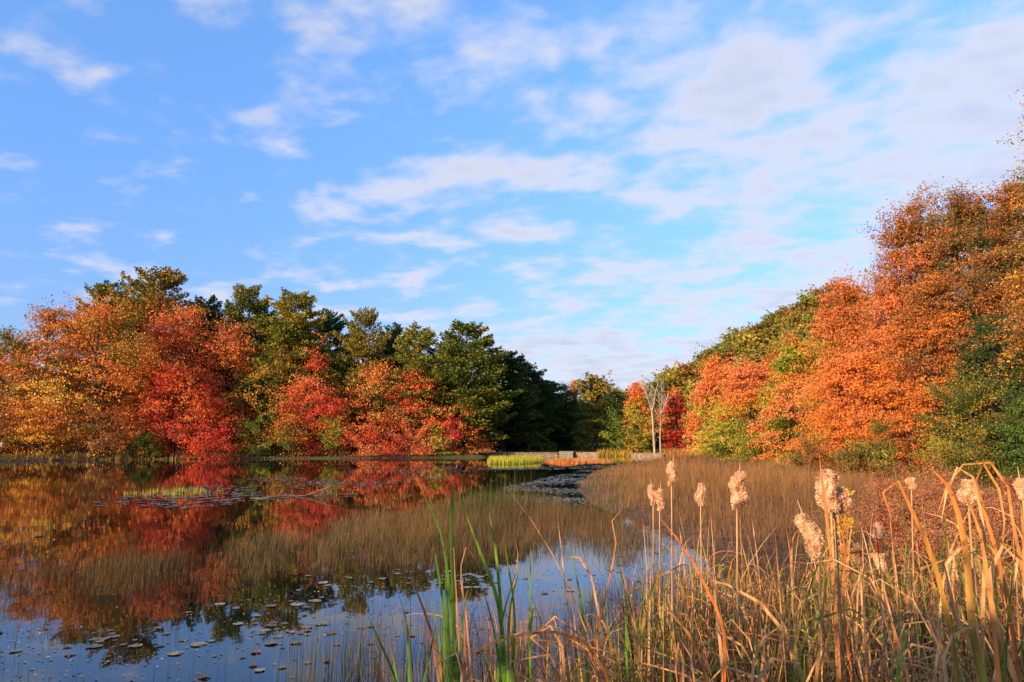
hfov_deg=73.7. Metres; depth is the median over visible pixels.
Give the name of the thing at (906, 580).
cattail clump
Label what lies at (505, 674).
cattail shoot
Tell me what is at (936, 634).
cattail clump
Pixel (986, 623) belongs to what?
cattail clump
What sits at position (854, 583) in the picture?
cattail clump
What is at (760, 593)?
cattail clump
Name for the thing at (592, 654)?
cattail clump
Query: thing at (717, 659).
cattail clump
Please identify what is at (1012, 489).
bush
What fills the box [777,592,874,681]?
cattail clump
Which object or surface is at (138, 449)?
shore grass
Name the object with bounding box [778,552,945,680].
cattail clump
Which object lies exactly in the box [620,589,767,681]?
cattail clump
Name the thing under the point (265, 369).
maple tree
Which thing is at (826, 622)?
cattail clump
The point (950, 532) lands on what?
bush
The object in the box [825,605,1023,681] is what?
cattail clump
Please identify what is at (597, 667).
cattail clump
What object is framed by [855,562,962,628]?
cattail clump
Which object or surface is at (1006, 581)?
cattail clump
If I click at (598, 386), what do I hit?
hillside tree
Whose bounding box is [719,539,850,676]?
cattail clump
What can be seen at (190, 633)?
lily pads
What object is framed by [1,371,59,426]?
understory tree
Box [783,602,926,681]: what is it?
cattail clump
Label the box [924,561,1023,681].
cattail clump
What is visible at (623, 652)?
cattail clump
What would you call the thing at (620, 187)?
sky
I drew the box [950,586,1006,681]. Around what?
cattail clump
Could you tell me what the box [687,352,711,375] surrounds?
hillside tree
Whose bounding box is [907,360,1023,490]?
bush
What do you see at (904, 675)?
cattail clump
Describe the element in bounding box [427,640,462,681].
cattail shoot
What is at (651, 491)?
cattail plant
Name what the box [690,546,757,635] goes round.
cattail clump
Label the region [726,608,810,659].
cattail clump
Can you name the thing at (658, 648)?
cattail clump
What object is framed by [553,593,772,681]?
cattail clump
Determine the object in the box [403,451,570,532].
pond sedge
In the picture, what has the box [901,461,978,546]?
bush
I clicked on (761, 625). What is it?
cattail clump
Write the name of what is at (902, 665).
cattail clump
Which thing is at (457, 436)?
bush
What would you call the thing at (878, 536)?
cattail plant
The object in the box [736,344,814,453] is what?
maple tree
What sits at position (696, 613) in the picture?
cattail clump
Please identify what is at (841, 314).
maple tree
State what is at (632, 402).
hillside tree
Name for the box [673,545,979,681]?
cattail clump
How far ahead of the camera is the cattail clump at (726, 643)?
2.66 m
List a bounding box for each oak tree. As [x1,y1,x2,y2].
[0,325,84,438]
[840,174,1013,470]
[852,190,1023,435]
[894,176,1023,467]
[945,172,1023,466]
[967,89,1023,402]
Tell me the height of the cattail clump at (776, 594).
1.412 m
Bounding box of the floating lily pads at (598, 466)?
[476,465,612,469]
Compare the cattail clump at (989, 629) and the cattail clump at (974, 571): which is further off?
the cattail clump at (974, 571)
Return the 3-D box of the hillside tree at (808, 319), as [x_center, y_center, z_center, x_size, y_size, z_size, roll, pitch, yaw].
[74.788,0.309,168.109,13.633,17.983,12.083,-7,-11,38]
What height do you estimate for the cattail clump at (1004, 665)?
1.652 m
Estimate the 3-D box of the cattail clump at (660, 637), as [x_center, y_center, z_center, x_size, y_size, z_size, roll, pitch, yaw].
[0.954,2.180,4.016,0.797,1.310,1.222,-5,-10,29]
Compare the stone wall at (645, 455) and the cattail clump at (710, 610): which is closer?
the cattail clump at (710, 610)
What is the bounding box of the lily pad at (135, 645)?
[129,643,142,646]
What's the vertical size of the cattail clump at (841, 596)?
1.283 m
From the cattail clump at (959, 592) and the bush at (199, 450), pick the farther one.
the bush at (199, 450)
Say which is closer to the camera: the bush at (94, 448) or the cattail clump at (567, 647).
the cattail clump at (567, 647)
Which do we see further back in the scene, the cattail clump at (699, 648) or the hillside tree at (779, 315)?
the hillside tree at (779, 315)
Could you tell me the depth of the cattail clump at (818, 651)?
1.77 m
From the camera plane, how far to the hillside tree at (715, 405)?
126.83 m
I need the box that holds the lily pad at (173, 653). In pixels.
[167,651,183,654]
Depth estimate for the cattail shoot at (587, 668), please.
2.58 m
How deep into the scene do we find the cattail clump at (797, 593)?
3.79 m
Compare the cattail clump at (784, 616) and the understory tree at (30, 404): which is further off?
the understory tree at (30, 404)
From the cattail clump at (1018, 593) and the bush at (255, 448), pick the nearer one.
the cattail clump at (1018, 593)
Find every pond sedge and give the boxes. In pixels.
[0,511,218,597]
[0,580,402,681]
[187,497,699,591]
[319,475,689,577]
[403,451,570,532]
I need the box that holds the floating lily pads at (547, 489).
[502,468,593,510]
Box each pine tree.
[48,278,143,425]
[75,265,233,432]
[164,294,226,423]
[171,315,246,417]
[198,282,287,443]
[233,287,342,432]
[235,312,289,431]
[310,307,358,441]
[322,306,403,450]
[357,346,408,443]
[372,322,413,442]
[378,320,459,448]
[414,319,523,449]
[417,347,474,442]
[472,349,546,451]
[505,362,565,450]
[529,380,580,445]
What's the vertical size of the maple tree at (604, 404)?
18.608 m
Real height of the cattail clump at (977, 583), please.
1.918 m
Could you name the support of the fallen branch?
in the pond water
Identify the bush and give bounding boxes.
[0,392,32,451]
[3,386,86,454]
[57,396,143,455]
[102,405,148,455]
[120,425,166,457]
[166,400,251,459]
[230,399,278,454]
[263,399,315,455]
[311,413,350,454]
[337,399,411,455]
[375,411,440,454]
[412,418,460,454]
[440,411,465,454]
[597,405,633,450]
[619,401,662,452]
[678,400,700,447]
[691,427,719,455]
[717,418,793,460]
[772,424,836,472]
[822,427,885,482]
[829,486,857,564]
[845,411,923,477]
[851,438,914,530]
[866,480,941,571]
[877,452,952,537]
[893,467,1016,580]
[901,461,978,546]
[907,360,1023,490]
[935,471,1016,551]
[955,490,1023,593]
[979,467,1023,551]
[981,382,1023,482]
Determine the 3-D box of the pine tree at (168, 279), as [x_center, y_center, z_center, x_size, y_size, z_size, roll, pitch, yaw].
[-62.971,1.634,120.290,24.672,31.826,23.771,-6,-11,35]
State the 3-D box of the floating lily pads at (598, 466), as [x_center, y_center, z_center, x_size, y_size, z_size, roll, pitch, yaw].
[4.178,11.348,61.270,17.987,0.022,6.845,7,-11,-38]
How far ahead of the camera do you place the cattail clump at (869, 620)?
4.41 m
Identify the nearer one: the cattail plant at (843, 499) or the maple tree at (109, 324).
the cattail plant at (843, 499)
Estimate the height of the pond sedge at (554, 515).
1.709 m
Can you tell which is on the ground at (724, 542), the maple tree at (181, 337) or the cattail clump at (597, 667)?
the maple tree at (181, 337)
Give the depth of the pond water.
11.19 m
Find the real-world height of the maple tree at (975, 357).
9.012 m
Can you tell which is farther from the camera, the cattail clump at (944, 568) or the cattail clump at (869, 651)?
the cattail clump at (944, 568)
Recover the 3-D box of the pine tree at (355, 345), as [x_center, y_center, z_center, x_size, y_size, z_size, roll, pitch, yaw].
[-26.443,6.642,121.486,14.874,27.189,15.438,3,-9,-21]
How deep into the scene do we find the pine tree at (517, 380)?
130.02 m
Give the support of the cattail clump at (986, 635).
in the pond water
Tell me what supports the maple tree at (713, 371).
on the ground at (724, 542)
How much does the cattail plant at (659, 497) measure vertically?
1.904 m
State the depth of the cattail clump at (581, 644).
4.46 m
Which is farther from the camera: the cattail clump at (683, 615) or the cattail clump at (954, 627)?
the cattail clump at (683, 615)
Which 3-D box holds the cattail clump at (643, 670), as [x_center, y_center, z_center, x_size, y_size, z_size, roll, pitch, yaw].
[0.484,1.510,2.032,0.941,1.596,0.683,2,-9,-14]
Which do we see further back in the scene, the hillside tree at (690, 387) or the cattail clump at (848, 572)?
the hillside tree at (690, 387)
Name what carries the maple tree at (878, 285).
on the ground at (724, 542)
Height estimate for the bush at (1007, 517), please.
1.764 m
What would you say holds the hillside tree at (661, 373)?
on the ground at (724, 542)
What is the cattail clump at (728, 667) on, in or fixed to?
on the ground at (724, 542)
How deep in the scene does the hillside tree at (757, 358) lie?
129.90 m
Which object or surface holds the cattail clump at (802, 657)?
on the ground at (724, 542)
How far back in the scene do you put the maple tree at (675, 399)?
132.72 m
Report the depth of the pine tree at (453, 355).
118.30 m
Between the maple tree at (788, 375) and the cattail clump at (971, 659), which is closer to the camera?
the cattail clump at (971, 659)
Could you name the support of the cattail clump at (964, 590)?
in the pond water
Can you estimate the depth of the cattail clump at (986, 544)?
4.61 m
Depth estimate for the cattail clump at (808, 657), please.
2.99 m
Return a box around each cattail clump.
[409,587,516,681]
[452,490,801,681]
[455,597,542,681]
[470,552,618,681]
[474,515,763,681]
[479,576,558,680]
[481,632,637,681]
[486,603,550,681]
[494,559,653,681]
[515,599,558,678]
[522,556,677,681]
[544,595,713,680]
[545,590,618,681]
[546,590,645,681]
[552,632,662,681]
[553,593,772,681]
[556,594,585,680]
[558,564,709,681]
[558,639,706,681]
[560,585,649,681]
[564,538,731,681]
[564,546,752,670]
[569,601,680,681]
[579,580,706,681]
[582,574,759,681]
[600,605,747,679]
[604,514,696,675]
[604,601,694,681]
[608,559,731,670]
[614,559,685,681]
[615,555,705,666]
[615,602,672,681]
[618,530,792,681]
[618,533,1023,681]
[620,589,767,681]
[621,506,1023,681]
[621,529,707,674]
[621,553,969,681]
[622,581,734,676]
[628,585,730,673]
[629,554,750,678]
[634,518,742,636]
[635,528,735,647]
[635,530,729,633]
[636,616,738,681]
[639,520,914,681]
[643,510,751,672]
[645,518,776,679]
[645,557,732,678]
[645,561,751,681]
[648,589,770,681]
[652,534,756,606]
[657,562,701,678]
[659,515,751,681]
[659,576,719,681]
[664,552,746,635]
[665,585,740,678]
[667,594,967,681]
[668,612,810,678]
[669,573,829,675]
[671,520,766,659]
[671,525,857,681]
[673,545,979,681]
[673,557,726,655]
[675,579,806,651]
[682,531,874,679]
[684,591,868,676]
[689,579,777,626]
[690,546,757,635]
[693,432,1011,681]
[693,548,752,614]
[694,584,859,681]
[696,571,753,658]
[697,510,964,681]
[697,528,798,647]
[697,552,777,681]
[698,526,783,648]
[703,532,802,648]
[708,559,789,680]
[711,522,829,647]
[712,583,783,676]
[715,635,893,681]
[718,555,890,681]
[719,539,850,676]
[721,550,840,645]
[723,561,816,681]
[726,574,783,646]
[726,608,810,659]
[727,590,789,666]
[729,564,799,657]
[731,537,831,669]
[731,603,833,681]
[735,538,978,681]
[735,540,814,668]
[740,531,881,665]
[741,541,831,623]
[743,535,773,617]
[743,564,829,620]
[747,534,920,681]
[748,537,830,671]
[750,662,965,681]
[752,580,816,673]
[754,538,800,681]
[754,638,759,677]
[759,514,870,681]
[770,555,991,681]
[777,558,878,673]
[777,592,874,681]
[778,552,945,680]
[778,622,883,678]
[779,560,962,681]
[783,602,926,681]
[786,528,873,641]
[786,572,938,681]
[787,574,895,681]
[787,588,832,680]
[788,566,932,674]
[790,514,915,660]
[795,554,880,658]
[804,520,1005,674]
[805,566,886,640]
[807,581,876,677]
[813,499,1019,674]
[813,553,879,641]
[814,519,910,650]
[816,591,1023,679]
[817,514,903,627]
[819,526,947,681]
[821,530,869,625]
[823,512,955,626]
[823,543,874,605]
[824,577,947,681]
[825,472,1023,681]
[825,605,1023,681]
[826,510,1023,681]
[829,530,873,617]
[830,519,902,662]
[832,649,968,681]
[833,575,943,681]
[837,505,1019,681]
[837,507,919,623]
[841,597,910,673]
[848,560,1019,680]
[852,550,962,670]
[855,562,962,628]
[856,542,925,608]
[862,532,1023,680]
[867,548,976,618]
[875,590,902,681]
[876,553,948,625]
[884,533,1022,655]
[884,543,960,657]
[884,567,1023,681]
[885,571,945,648]
[887,517,1023,678]
[887,556,1022,657]
[891,538,1020,607]
[893,513,1009,654]
[895,527,964,670]
[896,532,931,681]
[902,530,1001,621]
[906,494,1022,681]
[907,506,992,617]
[910,575,1020,672]
[910,594,913,681]
[910,638,1009,681]
[912,597,969,663]
[913,464,1004,665]
[915,551,1016,666]
[917,518,987,606]
[919,541,1009,600]
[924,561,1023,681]
[925,508,1007,627]
[927,507,1021,620]
[928,537,981,648]
[928,596,1023,640]
[929,573,1006,624]
[932,536,1020,672]
[935,623,1023,657]
[936,523,1022,627]
[937,553,1023,677]
[941,537,1016,670]
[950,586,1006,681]
[960,525,1020,612]
[961,529,1015,628]
[963,649,993,680]
[966,532,1023,655]
[972,543,1023,676]
[980,577,1022,635]
[1007,543,1022,620]
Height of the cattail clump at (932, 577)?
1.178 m
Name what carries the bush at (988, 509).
on the ground at (724, 542)
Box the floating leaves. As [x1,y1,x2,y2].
[0,566,645,681]
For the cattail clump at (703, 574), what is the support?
in the pond water
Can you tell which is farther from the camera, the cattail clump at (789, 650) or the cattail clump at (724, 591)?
the cattail clump at (724, 591)
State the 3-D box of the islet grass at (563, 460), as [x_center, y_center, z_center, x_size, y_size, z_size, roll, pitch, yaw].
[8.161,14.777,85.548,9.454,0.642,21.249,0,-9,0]
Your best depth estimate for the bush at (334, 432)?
106.15 m
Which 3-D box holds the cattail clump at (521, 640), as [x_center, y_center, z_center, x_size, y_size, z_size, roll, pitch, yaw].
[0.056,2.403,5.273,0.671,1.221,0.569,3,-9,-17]
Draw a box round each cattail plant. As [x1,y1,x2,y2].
[647,482,666,667]
[654,484,669,675]
[666,456,684,675]
[694,483,705,646]
[728,466,748,666]
[794,500,841,681]
[810,484,852,681]
[814,468,840,660]
[852,543,865,679]
[861,522,907,681]
[905,476,916,658]
[956,479,992,679]
[1012,467,1023,521]
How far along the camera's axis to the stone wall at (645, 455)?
118.94 m
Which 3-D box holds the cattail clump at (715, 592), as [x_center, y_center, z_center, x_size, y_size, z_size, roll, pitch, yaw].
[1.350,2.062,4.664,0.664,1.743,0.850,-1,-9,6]
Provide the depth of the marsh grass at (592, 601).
9.70 m
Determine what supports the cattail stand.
on the ground at (724, 542)
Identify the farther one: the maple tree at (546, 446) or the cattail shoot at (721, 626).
the maple tree at (546, 446)
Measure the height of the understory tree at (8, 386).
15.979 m
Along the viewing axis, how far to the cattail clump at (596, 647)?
3.14 m
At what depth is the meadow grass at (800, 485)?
23.36 m
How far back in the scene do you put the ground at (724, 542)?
17.48 m
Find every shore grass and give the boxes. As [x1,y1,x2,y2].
[0,444,478,460]
[2,436,465,455]
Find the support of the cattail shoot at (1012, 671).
on the ground at (724, 542)
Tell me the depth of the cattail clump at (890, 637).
1.96 m
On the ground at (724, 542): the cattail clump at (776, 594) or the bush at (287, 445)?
the bush at (287, 445)
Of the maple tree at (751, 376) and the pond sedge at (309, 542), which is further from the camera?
the maple tree at (751, 376)
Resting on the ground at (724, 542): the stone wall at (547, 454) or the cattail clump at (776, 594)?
the stone wall at (547, 454)
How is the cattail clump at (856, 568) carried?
on the ground at (724, 542)
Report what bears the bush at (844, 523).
on the ground at (724, 542)
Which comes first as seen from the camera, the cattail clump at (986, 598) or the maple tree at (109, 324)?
the cattail clump at (986, 598)
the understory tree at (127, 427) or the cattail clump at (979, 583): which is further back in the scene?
the understory tree at (127, 427)
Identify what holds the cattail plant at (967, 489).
on the ground at (724, 542)
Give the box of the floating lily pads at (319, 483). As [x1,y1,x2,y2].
[0,466,473,541]
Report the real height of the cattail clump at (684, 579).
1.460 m
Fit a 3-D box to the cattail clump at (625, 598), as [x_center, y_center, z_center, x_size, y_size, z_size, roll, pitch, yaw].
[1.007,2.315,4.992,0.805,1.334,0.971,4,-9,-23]
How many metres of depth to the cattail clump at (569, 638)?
2.12 m
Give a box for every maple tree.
[0,287,168,447]
[0,290,110,436]
[85,294,232,444]
[121,357,238,453]
[183,309,267,445]
[211,332,317,450]
[249,366,363,454]
[265,331,346,450]
[307,357,425,452]
[366,365,448,451]
[411,383,500,453]
[450,422,487,453]
[506,407,565,451]
[552,383,587,450]
[566,397,615,451]
[570,379,582,401]
[587,379,624,442]
[597,384,634,447]
[621,380,656,451]
[654,386,693,449]
[678,349,753,453]
[691,352,798,456]
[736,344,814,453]
[743,331,849,465]
[764,325,829,442]
[783,344,946,472]
[785,263,912,463]
[832,265,953,442]
[856,265,993,477]
[943,306,1023,483]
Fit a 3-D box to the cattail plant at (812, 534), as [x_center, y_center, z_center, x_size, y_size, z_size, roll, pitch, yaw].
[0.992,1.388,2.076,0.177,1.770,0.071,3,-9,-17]
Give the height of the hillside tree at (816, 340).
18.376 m
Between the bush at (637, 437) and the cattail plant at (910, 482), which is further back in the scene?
the bush at (637, 437)
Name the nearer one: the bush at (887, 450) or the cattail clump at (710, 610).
the cattail clump at (710, 610)
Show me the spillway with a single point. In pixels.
(566, 453)
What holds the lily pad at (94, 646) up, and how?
on the pond water
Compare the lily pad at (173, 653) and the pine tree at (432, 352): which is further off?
the pine tree at (432, 352)
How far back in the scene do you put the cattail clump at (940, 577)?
4.87 m
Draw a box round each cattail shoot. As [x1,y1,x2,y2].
[368,613,436,681]
[402,557,444,681]
[425,486,467,681]
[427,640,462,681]
[460,539,531,681]
[465,512,519,681]
[530,625,565,681]
[558,514,617,681]
[617,623,628,681]
[653,517,726,681]
[679,624,822,681]
[819,455,853,681]
[882,466,1001,681]
[895,620,980,681]
[937,462,1023,681]
[944,503,1023,681]
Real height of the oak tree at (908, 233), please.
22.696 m
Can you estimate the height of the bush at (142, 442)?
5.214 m
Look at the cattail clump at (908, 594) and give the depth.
2.33 m
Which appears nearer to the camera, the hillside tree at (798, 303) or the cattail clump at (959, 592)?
the cattail clump at (959, 592)
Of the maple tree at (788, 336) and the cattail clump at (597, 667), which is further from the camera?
the maple tree at (788, 336)
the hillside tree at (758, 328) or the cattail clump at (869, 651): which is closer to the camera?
the cattail clump at (869, 651)
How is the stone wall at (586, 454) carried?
on the ground at (724, 542)
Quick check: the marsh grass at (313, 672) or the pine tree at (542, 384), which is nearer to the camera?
the marsh grass at (313, 672)
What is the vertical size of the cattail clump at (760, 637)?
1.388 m
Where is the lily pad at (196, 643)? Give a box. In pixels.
[190,642,206,645]
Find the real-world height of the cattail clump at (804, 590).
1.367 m
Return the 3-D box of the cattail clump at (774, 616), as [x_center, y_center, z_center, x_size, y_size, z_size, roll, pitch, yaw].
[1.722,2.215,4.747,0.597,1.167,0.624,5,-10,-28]
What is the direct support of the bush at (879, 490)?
on the ground at (724, 542)
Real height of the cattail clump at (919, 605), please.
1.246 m
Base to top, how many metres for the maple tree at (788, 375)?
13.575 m
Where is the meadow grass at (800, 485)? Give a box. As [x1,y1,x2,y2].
[574,445,1022,553]
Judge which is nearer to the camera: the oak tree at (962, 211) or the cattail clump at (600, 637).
the cattail clump at (600, 637)
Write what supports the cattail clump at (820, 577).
in the pond water
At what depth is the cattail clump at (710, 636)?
3.08 m
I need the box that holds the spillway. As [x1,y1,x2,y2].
[559,451,574,456]
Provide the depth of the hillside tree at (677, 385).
162.98 m
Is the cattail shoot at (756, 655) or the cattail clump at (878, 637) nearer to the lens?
the cattail shoot at (756, 655)
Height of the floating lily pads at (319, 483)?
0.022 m
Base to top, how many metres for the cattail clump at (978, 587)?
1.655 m
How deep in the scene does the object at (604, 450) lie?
129.48 m
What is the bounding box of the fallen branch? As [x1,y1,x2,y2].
[258,477,345,497]
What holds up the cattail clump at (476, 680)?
in the pond water
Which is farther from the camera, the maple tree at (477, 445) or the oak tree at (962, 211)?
the maple tree at (477, 445)
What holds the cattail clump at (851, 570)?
on the ground at (724, 542)
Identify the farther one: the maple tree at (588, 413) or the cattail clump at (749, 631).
the maple tree at (588, 413)
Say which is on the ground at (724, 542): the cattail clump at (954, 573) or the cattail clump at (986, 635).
the cattail clump at (954, 573)
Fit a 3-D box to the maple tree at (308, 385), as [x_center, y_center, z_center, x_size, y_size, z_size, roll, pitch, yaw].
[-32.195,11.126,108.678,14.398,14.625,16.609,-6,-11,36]
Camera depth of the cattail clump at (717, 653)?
3.12 m
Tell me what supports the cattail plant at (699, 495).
in the pond water
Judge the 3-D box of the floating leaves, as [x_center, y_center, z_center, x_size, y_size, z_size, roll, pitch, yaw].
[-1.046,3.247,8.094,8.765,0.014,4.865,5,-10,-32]
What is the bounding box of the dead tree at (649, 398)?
[639,377,670,452]
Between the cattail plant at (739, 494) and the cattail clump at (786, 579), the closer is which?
the cattail plant at (739, 494)
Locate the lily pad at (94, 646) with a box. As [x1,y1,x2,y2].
[90,644,102,647]
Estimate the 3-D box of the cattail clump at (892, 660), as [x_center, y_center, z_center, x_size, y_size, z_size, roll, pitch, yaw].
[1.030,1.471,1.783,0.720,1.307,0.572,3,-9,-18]
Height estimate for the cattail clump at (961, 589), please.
1.786 m
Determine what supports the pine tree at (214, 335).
on the ground at (724, 542)
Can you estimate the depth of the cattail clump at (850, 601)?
2.99 m
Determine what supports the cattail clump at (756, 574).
in the pond water
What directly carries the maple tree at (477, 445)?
on the ground at (724, 542)
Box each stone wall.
[481,452,558,456]
[573,452,597,456]
[632,453,662,456]
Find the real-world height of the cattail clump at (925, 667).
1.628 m
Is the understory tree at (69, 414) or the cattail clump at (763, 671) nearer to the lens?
the cattail clump at (763, 671)
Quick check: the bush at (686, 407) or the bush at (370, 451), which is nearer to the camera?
the bush at (370, 451)
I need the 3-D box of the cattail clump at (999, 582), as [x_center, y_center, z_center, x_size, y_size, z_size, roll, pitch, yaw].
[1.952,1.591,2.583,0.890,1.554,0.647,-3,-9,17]
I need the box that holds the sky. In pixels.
[0,0,1023,424]
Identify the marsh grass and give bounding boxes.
[270,569,620,681]
[386,519,1022,681]
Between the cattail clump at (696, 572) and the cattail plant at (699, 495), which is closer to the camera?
the cattail plant at (699, 495)
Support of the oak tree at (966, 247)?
on the ground at (724, 542)
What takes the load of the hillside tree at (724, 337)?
on the ground at (724, 542)
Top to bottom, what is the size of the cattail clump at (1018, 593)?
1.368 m
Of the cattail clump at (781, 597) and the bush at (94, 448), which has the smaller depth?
the cattail clump at (781, 597)
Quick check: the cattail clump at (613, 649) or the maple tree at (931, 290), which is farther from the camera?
the maple tree at (931, 290)
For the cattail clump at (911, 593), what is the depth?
4.38 m
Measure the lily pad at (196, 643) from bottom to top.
0.006 m
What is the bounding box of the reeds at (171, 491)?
[124,483,219,495]
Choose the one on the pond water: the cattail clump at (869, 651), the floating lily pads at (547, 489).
the floating lily pads at (547, 489)
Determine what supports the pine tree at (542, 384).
on the ground at (724, 542)
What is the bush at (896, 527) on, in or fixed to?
on the ground at (724, 542)
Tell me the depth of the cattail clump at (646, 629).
4.25 m
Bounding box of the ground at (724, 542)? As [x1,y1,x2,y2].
[0,302,1023,617]
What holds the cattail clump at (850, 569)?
on the ground at (724, 542)
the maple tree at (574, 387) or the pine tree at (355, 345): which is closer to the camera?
the pine tree at (355, 345)
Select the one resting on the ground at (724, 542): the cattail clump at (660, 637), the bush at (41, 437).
the bush at (41, 437)
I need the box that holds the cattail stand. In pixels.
[339,525,1023,681]
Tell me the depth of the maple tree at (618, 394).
149.29 m
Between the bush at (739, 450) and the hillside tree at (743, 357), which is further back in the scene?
the hillside tree at (743, 357)
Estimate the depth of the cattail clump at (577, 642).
3.61 m
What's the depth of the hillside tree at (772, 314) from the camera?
220.43 m
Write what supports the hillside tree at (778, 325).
on the ground at (724, 542)
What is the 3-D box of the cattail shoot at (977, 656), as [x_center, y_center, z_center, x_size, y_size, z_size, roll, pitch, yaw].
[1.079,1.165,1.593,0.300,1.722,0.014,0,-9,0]
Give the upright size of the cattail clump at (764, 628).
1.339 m
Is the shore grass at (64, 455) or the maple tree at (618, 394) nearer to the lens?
the shore grass at (64, 455)
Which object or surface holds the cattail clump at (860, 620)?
on the ground at (724, 542)
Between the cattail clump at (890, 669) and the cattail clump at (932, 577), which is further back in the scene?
the cattail clump at (932, 577)
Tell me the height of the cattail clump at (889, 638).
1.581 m
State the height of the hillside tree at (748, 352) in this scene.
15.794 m
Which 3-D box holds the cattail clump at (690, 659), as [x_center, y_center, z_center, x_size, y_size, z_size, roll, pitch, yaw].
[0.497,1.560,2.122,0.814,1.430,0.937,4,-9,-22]
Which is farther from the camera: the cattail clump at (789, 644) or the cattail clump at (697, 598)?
the cattail clump at (697, 598)
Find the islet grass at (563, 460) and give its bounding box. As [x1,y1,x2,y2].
[542,456,613,463]
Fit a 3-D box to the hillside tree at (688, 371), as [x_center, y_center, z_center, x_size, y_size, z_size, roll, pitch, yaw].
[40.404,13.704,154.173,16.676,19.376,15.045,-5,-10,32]
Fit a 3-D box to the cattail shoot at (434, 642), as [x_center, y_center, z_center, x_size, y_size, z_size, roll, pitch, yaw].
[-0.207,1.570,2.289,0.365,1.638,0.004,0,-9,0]
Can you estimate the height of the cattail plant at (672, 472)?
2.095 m
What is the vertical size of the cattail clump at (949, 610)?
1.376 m
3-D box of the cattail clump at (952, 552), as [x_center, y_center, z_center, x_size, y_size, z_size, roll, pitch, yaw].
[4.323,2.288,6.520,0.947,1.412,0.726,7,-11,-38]
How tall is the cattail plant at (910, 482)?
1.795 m
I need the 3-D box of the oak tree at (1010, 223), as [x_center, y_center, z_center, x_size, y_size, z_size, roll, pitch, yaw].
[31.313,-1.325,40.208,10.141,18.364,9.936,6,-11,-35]
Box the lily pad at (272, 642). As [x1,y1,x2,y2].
[264,641,277,644]
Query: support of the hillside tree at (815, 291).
on the ground at (724, 542)
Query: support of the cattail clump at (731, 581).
on the ground at (724, 542)
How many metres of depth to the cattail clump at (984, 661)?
2.10 m
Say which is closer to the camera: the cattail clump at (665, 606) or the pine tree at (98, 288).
the cattail clump at (665, 606)
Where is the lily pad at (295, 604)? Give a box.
[290,602,303,605]
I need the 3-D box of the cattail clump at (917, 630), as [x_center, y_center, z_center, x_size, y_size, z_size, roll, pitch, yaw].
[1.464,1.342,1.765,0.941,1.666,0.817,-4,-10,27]
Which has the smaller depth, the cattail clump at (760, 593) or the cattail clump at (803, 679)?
the cattail clump at (803, 679)
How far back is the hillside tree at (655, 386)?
151.95 m
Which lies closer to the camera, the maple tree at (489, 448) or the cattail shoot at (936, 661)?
the cattail shoot at (936, 661)
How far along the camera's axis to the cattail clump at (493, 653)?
4.51 m
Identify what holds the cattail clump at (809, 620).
on the ground at (724, 542)
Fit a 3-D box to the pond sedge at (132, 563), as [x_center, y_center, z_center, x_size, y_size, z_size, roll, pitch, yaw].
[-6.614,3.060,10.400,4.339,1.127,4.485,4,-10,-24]
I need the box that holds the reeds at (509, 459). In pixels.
[487,454,542,463]
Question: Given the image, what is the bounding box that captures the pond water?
[0,456,749,681]
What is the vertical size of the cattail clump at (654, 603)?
1.478 m
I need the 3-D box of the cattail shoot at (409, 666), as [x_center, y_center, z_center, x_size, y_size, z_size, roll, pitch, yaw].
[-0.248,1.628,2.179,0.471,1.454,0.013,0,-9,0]
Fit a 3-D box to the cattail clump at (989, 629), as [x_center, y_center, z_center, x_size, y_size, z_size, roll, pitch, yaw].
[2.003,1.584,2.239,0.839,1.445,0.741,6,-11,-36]
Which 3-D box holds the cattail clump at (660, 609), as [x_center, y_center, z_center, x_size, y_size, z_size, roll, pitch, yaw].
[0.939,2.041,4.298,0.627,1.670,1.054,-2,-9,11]
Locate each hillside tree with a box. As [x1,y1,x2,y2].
[571,370,621,447]
[605,389,647,438]
[634,375,679,447]
[651,365,674,380]
[656,361,703,433]
[657,363,701,430]
[677,377,723,438]
[684,358,748,437]
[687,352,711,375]
[690,342,715,369]
[700,344,743,372]
[707,340,734,354]
[719,322,751,347]
[729,326,768,353]
[730,335,764,359]
[732,322,770,344]
[733,348,760,375]
[738,347,760,358]
[740,343,809,430]
[753,314,775,336]
[761,319,798,351]
[762,309,779,325]
[767,304,815,335]
[769,304,789,325]
[771,324,810,347]
[779,294,817,330]
[796,284,834,322]
[800,308,832,337]
[802,331,833,348]
[817,282,856,303]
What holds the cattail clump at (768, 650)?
on the ground at (724, 542)
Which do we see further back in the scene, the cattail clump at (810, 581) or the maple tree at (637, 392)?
the maple tree at (637, 392)
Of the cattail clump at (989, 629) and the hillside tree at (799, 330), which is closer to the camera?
the cattail clump at (989, 629)
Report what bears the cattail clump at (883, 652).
on the ground at (724, 542)
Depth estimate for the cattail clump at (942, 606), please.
4.62 m
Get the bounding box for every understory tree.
[0,351,39,419]
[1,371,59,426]
[24,384,120,433]
[109,398,175,435]
[314,440,362,450]
[449,378,514,450]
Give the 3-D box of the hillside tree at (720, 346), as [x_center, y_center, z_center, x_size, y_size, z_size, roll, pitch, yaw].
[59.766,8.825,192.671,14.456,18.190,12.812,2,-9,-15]
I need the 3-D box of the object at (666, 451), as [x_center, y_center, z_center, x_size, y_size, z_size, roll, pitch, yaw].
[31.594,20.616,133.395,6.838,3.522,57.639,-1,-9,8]
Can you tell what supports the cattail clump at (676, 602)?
in the pond water
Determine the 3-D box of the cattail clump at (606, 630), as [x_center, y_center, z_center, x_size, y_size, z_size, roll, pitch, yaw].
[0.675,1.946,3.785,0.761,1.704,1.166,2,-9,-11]
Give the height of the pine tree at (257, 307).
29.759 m

